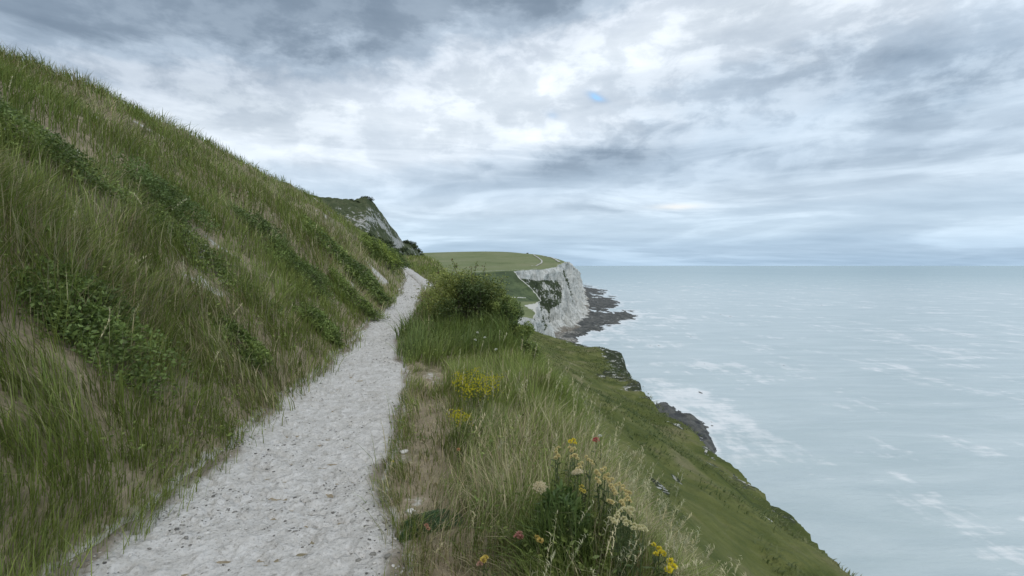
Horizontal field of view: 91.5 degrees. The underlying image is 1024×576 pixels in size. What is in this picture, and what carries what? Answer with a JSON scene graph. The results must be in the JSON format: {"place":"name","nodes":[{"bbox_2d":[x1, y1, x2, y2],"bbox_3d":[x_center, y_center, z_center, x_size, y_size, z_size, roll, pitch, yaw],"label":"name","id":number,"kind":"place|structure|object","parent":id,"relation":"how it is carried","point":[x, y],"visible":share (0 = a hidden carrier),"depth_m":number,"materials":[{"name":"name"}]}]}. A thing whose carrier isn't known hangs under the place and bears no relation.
{"place":"outdoors","nodes":[
{"label":"outdoors","id":0,"kind":"place"},
{"bbox_2d":[49,269,421,575],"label":"path","id":1,"kind":"structure","parent":0,"point":[329,555],"depth_m":3.64,"materials":[{"name":"white gravel"}]},
{"bbox_2d":[57,287,415,575],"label":"loose chips","id":2,"kind":"object","parent":1,"relation":"on","point":[240,528],"visible":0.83,"depth_m":3.46,"materials":[{"name":"white gravel"}]},
{"bbox_2d":[314,195,420,255],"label":"hill","id":3,"kind":"structure","parent":0,"point":[365,214],"depth_m":142.88,"materials":[{"name":"green plant"}]},
{"bbox_2d":[405,239,416,246],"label":"hill shrub","id":4,"kind":"object","parent":3,"relation":"on","point":[412,243],"visible":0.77,"depth_m":195.43,"materials":[{"name":"green plant"}]},
{"bbox_2d":[401,267,434,290],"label":"side track","id":5,"kind":"structure","parent":0,"point":[420,280],"depth_m":27.00,"materials":[{"name":"white gravel"}]},
{"bbox_2d":[0,68,850,575],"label":"ground","id":6,"kind":"structure","parent":0,"point":[724,526],"depth_m":9.82,"materials":[{"name":"green plant"}]},
{"bbox_2d":[0,92,140,208],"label":"bank shrub","id":7,"kind":"object","parent":6,"relation":"on","point":[5,110],"visible":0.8,"depth_m":6.49,"materials":[{"name":"green plant"}]},
{"bbox_2d":[7,249,197,404],"bbox_3d":[-3.533,0.343,4.348,1.253,1.356,1.035,0,3,0],"label":"bank shrub","id":8,"kind":"object","parent":6,"relation":"on","point":[102,319],"visible":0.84,"depth_m":4.21,"materials":[{"name":"green plant"}]},
{"bbox_2d":[92,151,224,236],"bbox_3d":[-6.009,-1.555,8.432,1.809,1.597,1.377,0,3,0],"label":"bank shrub","id":9,"kind":"object","parent":6,"relation":"on","point":[148,179],"visible":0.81,"depth_m":8.31,"materials":[{"name":"green plant"}]},
{"bbox_2d":[125,191,288,328],"bbox_3d":[-4.589,-0.424,7.637,2.295,2.125,1.539,0,3,0],"label":"bank shrub","id":10,"kind":"object","parent":6,"relation":"on","point":[215,264],"visible":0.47,"depth_m":7.57,"materials":[{"name":"green plant"}]},
{"bbox_2d":[203,311,273,374],"bbox_3d":[-3.421,0.712,6.190,0.814,0.844,0.676,0,3,0],"label":"bank shrub","id":11,"kind":"object","parent":6,"relation":"on","point":[247,337],"visible":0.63,"depth_m":6.20,"materials":[{"name":"green plant"}]},
{"bbox_2d":[226,200,297,256],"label":"bank shrub","id":12,"kind":"object","parent":6,"relation":"on","point":[265,226],"visible":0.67,"depth_m":11.34,"materials":[{"name":"green plant"}]},
{"bbox_2d":[247,227,341,306],"bbox_3d":[-4.833,-0.499,11.123,2.170,1.896,1.535,0,3,0],"label":"bank shrub","id":13,"kind":"object","parent":6,"relation":"on","point":[304,268],"visible":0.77,"depth_m":11.04,"materials":[{"name":"green plant"}]},
{"bbox_2d":[289,298,343,346],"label":"bank shrub","id":14,"kind":"object","parent":6,"relation":"on","point":[333,329],"visible":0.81,"depth_m":8.86,"materials":[{"name":"green plant"}]},
{"bbox_2d":[300,214,377,290],"bbox_3d":[-5.294,-1.034,15.084,2.325,2.420,1.717,-1,3,-18],"label":"bank shrub","id":15,"kind":"object","parent":6,"relation":"on","point":[343,257],"visible":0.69,"depth_m":14.92,"materials":[{"name":"green plant"}]},
{"bbox_2d":[327,266,390,321],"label":"bank shrub","id":16,"kind":"object","parent":6,"relation":"on","point":[366,306],"visible":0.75,"depth_m":12.60,"materials":[{"name":"green plant"}]},
{"bbox_2d":[0,39,726,575],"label":"grass","id":17,"kind":"structure","parent":6,"relation":"on","point":[20,213],"depth_m":4.90,"materials":[{"name":"green plant"}]},
{"bbox_2d":[350,260,383,290],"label":"bank shrub","id":18,"kind":"object","parent":6,"relation":"on","point":[373,278],"visible":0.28,"depth_m":15.78,"materials":[{"name":"green plant"}]},
{"bbox_2d":[344,265,395,307],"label":"bank shrub","id":19,"kind":"object","parent":6,"relation":"on","point":[381,295],"visible":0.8,"depth_m":14.79,"materials":[{"name":"green plant"}]},
{"bbox_2d":[0,64,746,575],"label":"seeding grass","id":20,"kind":"structure","parent":6,"relation":"on","point":[668,532],"depth_m":3.43,"materials":[{"name":"green plant"}]},
{"bbox_2d":[357,231,391,266],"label":"bank shrub","id":21,"kind":"object","parent":6,"relation":"on","point":[368,241],"visible":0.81,"depth_m":22.52,"materials":[{"name":"green plant"}]},
{"bbox_2d":[371,235,403,274],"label":"bank shrub","id":22,"kind":"object","parent":6,"relation":"on","point":[393,262],"visible":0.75,"depth_m":23.15,"materials":[{"name":"green plant"}]},
{"bbox_2d":[386,244,412,269],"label":"bank shrub","id":23,"kind":"object","parent":6,"relation":"on","point":[405,264],"visible":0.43,"depth_m":28.77,"materials":[{"name":"green plant"}]},
{"bbox_2d":[397,527,417,542],"bbox_3d":[-0.621,1.509,3.050,0.171,0.073,0.122,-1,3,-23],"label":"green mat","id":24,"kind":"object","parent":6,"relation":"on","point":[402,534],"visible":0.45,"depth_m":3.03,"materials":[{"name":"green plant"}]},
{"bbox_2d":[424,523,429,540],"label":"pink wildflower","id":25,"kind":"object","parent":6,"relation":"on","point":[426,525],"visible":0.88,"depth_m":2.98,"materials":[{"name":"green plant"}]},
{"bbox_2d":[400,509,464,533],"bbox_3d":[-0.510,1.488,3.188,0.418,0.106,0.257,-1,3,-20],"label":"green mat","id":26,"kind":"object","parent":6,"relation":"on","point":[432,517],"visible":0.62,"depth_m":3.16,"materials":[{"name":"green plant"}]},
{"bbox_2d":[451,371,468,398],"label":"yellow spray plant","id":27,"kind":"object","parent":6,"relation":"on","point":[460,376],"visible":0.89,"depth_m":5.76,"materials":[{"name":"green plant"}]},
{"bbox_2d":[411,259,509,322],"bbox_3d":[-1.138,0.168,11.615,2.340,1.726,1.810,0,3,0],"label":"hawthorn bush","id":28,"kind":"object","parent":6,"relation":"on","point":[468,292],"visible":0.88,"depth_m":11.31,"materials":[{"name":"green plant"}]},
{"bbox_2d":[448,408,473,439],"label":"yellow spray plant","id":29,"kind":"object","parent":6,"relation":"on","point":[456,416],"visible":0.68,"depth_m":4.50,"materials":[{"name":"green plant"}]},
{"bbox_2d":[455,367,505,409],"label":"yellow spray plant","id":30,"kind":"object","parent":6,"relation":"on","point":[480,385],"visible":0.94,"depth_m":5.36,"materials":[{"name":"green plant"}]},
{"bbox_2d":[476,560,486,575],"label":"pink wildflower","id":31,"kind":"object","parent":6,"relation":"on","point":[478,562],"visible":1,"depth_m":2.44,"materials":[{"name":"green plant"}]},
{"bbox_2d":[474,332,496,365],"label":"white wildflower","id":32,"kind":"object","parent":6,"relation":"on","point":[495,349],"visible":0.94,"depth_m":7.62,"materials":[{"name":"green plant"}]},
{"bbox_2d":[480,555,497,575],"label":"yellow wildflower","id":33,"kind":"object","parent":6,"relation":"on","point":[485,557],"visible":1,"depth_m":2.45,"materials":[{"name":"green plant"}]},
{"bbox_2d":[486,294,523,331],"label":"scrub","id":34,"kind":"object","parent":6,"relation":"on","point":[508,304],"visible":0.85,"depth_m":10.82,"materials":[{"name":"green plant"}]},
{"bbox_2d":[513,531,523,572],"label":"pink wildflower","id":35,"kind":"object","parent":6,"relation":"on","point":[521,535],"visible":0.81,"depth_m":2.54,"materials":[{"name":"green plant"}]},
{"bbox_2d":[508,320,534,343],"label":"scrub","id":36,"kind":"object","parent":6,"relation":"on","point":[527,328],"visible":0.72,"depth_m":9.51,"materials":[{"name":"green plant"}]},
{"bbox_2d":[516,340,541,362],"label":"scrub","id":37,"kind":"object","parent":6,"relation":"on","point":[530,345],"visible":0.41,"depth_m":8.30,"materials":[{"name":"green plant"}]},
{"bbox_2d":[530,535,543,575],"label":"yellow wildflower","id":38,"kind":"object","parent":6,"relation":"on","point":[537,537],"visible":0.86,"depth_m":2.46,"materials":[{"name":"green plant"}]},
{"bbox_2d":[532,480,547,528],"bbox_3d":[0.157,1.276,2.695,0.093,0.456,0.079,1,3,15],"label":"wild carrot","id":39,"kind":"object","parent":6,"relation":"on","point":[541,485],"visible":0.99,"depth_m":2.68,"materials":[{"name":"beige plant"}]},
{"bbox_2d":[549,446,564,496],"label":"pale wildflower","id":40,"kind":"object","parent":6,"relation":"on","point":[556,457],"visible":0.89,"depth_m":3.06,"materials":[{"name":"beige plant"}]},
{"bbox_2d":[523,479,598,568],"bbox_3d":[0.270,1.304,2.766,0.447,0.457,0.406,0,3,0],"label":"leafy herb","id":41,"kind":"object","parent":6,"relation":"on","point":[560,493],"visible":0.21,"depth_m":2.72,"materials":[{"name":"green plant"}]},
{"bbox_2d":[563,446,580,492],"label":"pale wildflower","id":42,"kind":"object","parent":6,"relation":"on","point":[575,455],"visible":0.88,"depth_m":3.08,"materials":[{"name":"beige plant"}]},
{"bbox_2d":[568,438,576,480],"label":"yellow wildflower","id":43,"kind":"object","parent":6,"relation":"on","point":[573,440],"visible":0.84,"depth_m":3.39,"materials":[{"name":"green plant"}]},
{"bbox_2d":[571,468,582,499],"bbox_3d":[0.366,1.259,2.821,0.083,0.483,0.076,0,3,0],"label":"wild carrot","id":44,"kind":"object","parent":6,"relation":"on","point":[578,471],"visible":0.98,"depth_m":2.81,"materials":[{"name":"beige plant"}]},
{"bbox_2d":[579,484,585,507],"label":"yellow wildflower","id":45,"kind":"object","parent":6,"relation":"on","point":[582,490],"visible":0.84,"depth_m":2.86,"materials":[{"name":"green plant"}]},
{"bbox_2d":[573,455,594,518],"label":"pale wildflower","id":46,"kind":"object","parent":6,"relation":"on","point":[588,476],"visible":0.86,"depth_m":2.99,"materials":[{"name":"beige plant"}]},
{"bbox_2d":[591,437,599,471],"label":"red wildflower","id":47,"kind":"object","parent":6,"relation":"on","point":[596,438],"visible":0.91,"depth_m":3.62,"materials":[{"name":"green plant"}]},
{"bbox_2d":[592,466,609,543],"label":"pale wildflower","id":48,"kind":"object","parent":6,"relation":"on","point":[598,480],"visible":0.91,"depth_m":2.86,"materials":[{"name":"beige plant"}]},
{"bbox_2d":[603,477,626,572],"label":"pale wildflower","id":49,"kind":"object","parent":6,"relation":"on","point":[612,493],"visible":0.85,"depth_m":2.72,"materials":[{"name":"beige plant"}]},
{"bbox_2d":[617,489,632,567],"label":"pale wildflower","id":50,"kind":"object","parent":6,"relation":"on","point":[623,500],"visible":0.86,"depth_m":2.59,"materials":[{"name":"beige plant"}]},
{"bbox_2d":[611,505,639,575],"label":"pale wildflower","id":51,"kind":"object","parent":6,"relation":"on","point":[629,510],"visible":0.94,"depth_m":2.45,"materials":[{"name":"beige plant"}]},
{"bbox_2d":[607,516,650,575],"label":"pale wildflower","id":52,"kind":"object","parent":6,"relation":"on","point":[633,527],"visible":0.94,"depth_m":2.35,"materials":[{"name":"beige plant"}]},
{"bbox_2d":[651,542,666,575],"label":"yellow wildflower","id":53,"kind":"object","parent":6,"relation":"on","point":[661,550],"visible":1,"depth_m":2.43,"materials":[{"name":"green plant"}]},
{"bbox_2d":[664,558,677,575],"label":"yellow wildflower","id":54,"kind":"object","parent":6,"relation":"on","point":[670,564],"visible":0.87,"depth_m":2.31,"materials":[{"name":"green plant"}]},
{"bbox_2d":[528,331,861,575],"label":"rough turf","id":55,"kind":"structure","parent":6,"relation":"on","point":[697,457],"depth_m":47.04,"materials":[{"name":"green plant"}]},
{"bbox_2d":[422,251,566,318],"bbox_3d":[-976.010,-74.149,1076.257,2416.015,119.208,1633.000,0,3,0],"label":"headland","id":56,"kind":"structure","parent":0,"point":[498,264],"depth_m":629.62,"materials":[{"name":"green plant"}]},
{"bbox_2d":[0,0,1023,265],"label":"sky","id":57,"kind":"structure","parent":0,"point":[576,132],"materials":[{"name":"grey"}]},
{"bbox_2d":[514,262,590,337],"bbox_3d":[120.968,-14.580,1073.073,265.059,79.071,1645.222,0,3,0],"label":"cliff","id":58,"kind":"structure","parent":0,"point":[563,305],"depth_m":557.21,"materials":[{"name":"white stone"}]},
{"bbox_2d":[555,285,866,453],"bbox_3d":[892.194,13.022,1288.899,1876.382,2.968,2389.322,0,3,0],"label":"reef","id":59,"kind":"object","parent":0,"point":[597,320],"visible":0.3,"depth_m":577.07},
{"bbox_2d":[543,266,1023,575],"bbox_3d":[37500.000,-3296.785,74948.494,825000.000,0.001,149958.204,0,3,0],"label":"sea","id":60,"kind":"structure","parent":0,"point":[880,432],"depth_m":290.86,"materials":[{"name":"liquid"}]}
]}

